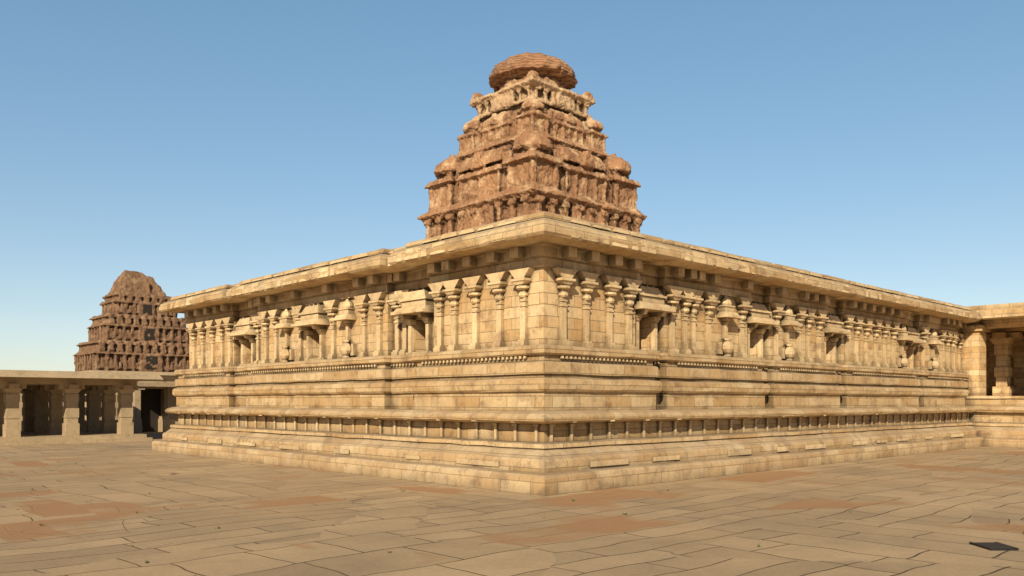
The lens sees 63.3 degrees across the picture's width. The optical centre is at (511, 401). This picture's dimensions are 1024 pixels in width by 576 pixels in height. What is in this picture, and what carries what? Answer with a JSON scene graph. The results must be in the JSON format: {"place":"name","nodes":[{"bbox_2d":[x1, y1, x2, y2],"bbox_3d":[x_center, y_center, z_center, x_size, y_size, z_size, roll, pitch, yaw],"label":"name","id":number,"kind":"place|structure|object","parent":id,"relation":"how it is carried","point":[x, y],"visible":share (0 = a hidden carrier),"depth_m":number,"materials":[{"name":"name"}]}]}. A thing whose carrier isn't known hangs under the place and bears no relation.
{"place":"outdoors","nodes":[
{"label":"outdoors","id":0,"kind":"place"},
{"bbox_2d":[19,392,22,423],"bbox_3d":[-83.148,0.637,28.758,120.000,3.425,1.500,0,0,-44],"label":"pillar","id":1,"kind":"structure","parent":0,"point":[20,407],"depth_m":68.51,"materials":[{"name":"beige stone"}]},
{"bbox_2d":[0,406,1023,575],"bbox_3d":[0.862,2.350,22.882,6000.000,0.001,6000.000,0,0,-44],"label":"ground","id":2,"kind":"structure","parent":0,"point":[930,514],"depth_m":16.29,"materials":[{"name":"beige stone"}]},
{"bbox_2d":[0,370,163,445],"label":"colonnade","id":3,"kind":"object","parent":2,"relation":"on","point":[35,388],"visible":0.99,"depth_m":49.33,"materials":[{"name":"beige stone"}]},
{"bbox_2d":[80,370,177,433],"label":"gateway base","id":4,"kind":"object","parent":2,"relation":"on","point":[166,386],"visible":0.2,"depth_m":63.95,"materials":[{"name":"beige stone"}]},
{"bbox_2d":[72,270,188,371],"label":"gateway tower","id":5,"kind":"structure","parent":4,"relation":"on","point":[121,323],"depth_m":64.02,"materials":[{"name":"brown stone"}]},
{"bbox_2d":[143,304,157,368],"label":"window openings","id":6,"kind":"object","parent":5,"relation":"in","point":[148,310],"depth_m":64.18,"materials":[{"name":"brown stone"}]},
{"bbox_2d":[141,389,160,430],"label":"doorway","id":7,"kind":"structure","parent":4,"relation":"in","point":[150,406],"depth_m":64.73,"materials":[{"name":"black"}]},
{"bbox_2d":[152,211,983,495],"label":"temple wall","id":8,"kind":"structure","parent":2,"relation":"on","point":[543,385],"depth_m":27.08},
{"bbox_2d":[417,70,646,238],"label":"temple tower","id":9,"kind":"structure","parent":8,"relation":"on","point":[532,142],"depth_m":30.08,"materials":[{"name":"brown stone"}]},
{"bbox_2d":[488,52,577,91],"bbox_3d":[0.769,-12.479,31.851,3.400,1.186,3.399,0,0,-44],"label":"dome capstone","id":10,"kind":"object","parent":9,"relation":"on","point":[518,66],"depth_m":30.63,"materials":[{"name":"brown stone"}]},
{"bbox_2d":[170,220,980,466],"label":"temple running ornaments","id":11,"kind":"object","parent":8,"relation":"attached to","point":[599,463],"visible":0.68,"depth_m":27.81},
{"bbox_2d":[185,246,967,372],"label":"pilasters","id":12,"kind":"object","parent":8,"relation":"attached to","point":[408,305],"visible":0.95,"depth_m":28.47,"materials":[{"name":"beige stone"}]},
{"bbox_2d":[960,302,1023,447],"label":"porch","id":13,"kind":"object","parent":2,"relation":"on","point":[992,357],"visible":0.73,"depth_m":44.66,"materials":[{"name":"stone"}]},
{"bbox_2d":[969,542,1018,550],"bbox_3d":[7.769,2.331,13.400,0.450,0.038,0.620,0,0,0],"label":"drain grate","id":14,"kind":"object","parent":2,"relation":"in","point":[994,546],"visible":1,"depth_m":13.30,"materials":[{"name":"grey metal"}]},
{"bbox_2d":[0,0,1023,370],"label":"sky","id":15,"kind":"structure","parent":0,"point":[190,146],"materials":[{"name":"blue"}]},
{"bbox_2d":[17,490,1023,575],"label":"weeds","id":16,"kind":"object","parent":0,"point":[390,551],"visible":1,"depth_m":15.69,"materials":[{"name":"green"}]}
]}

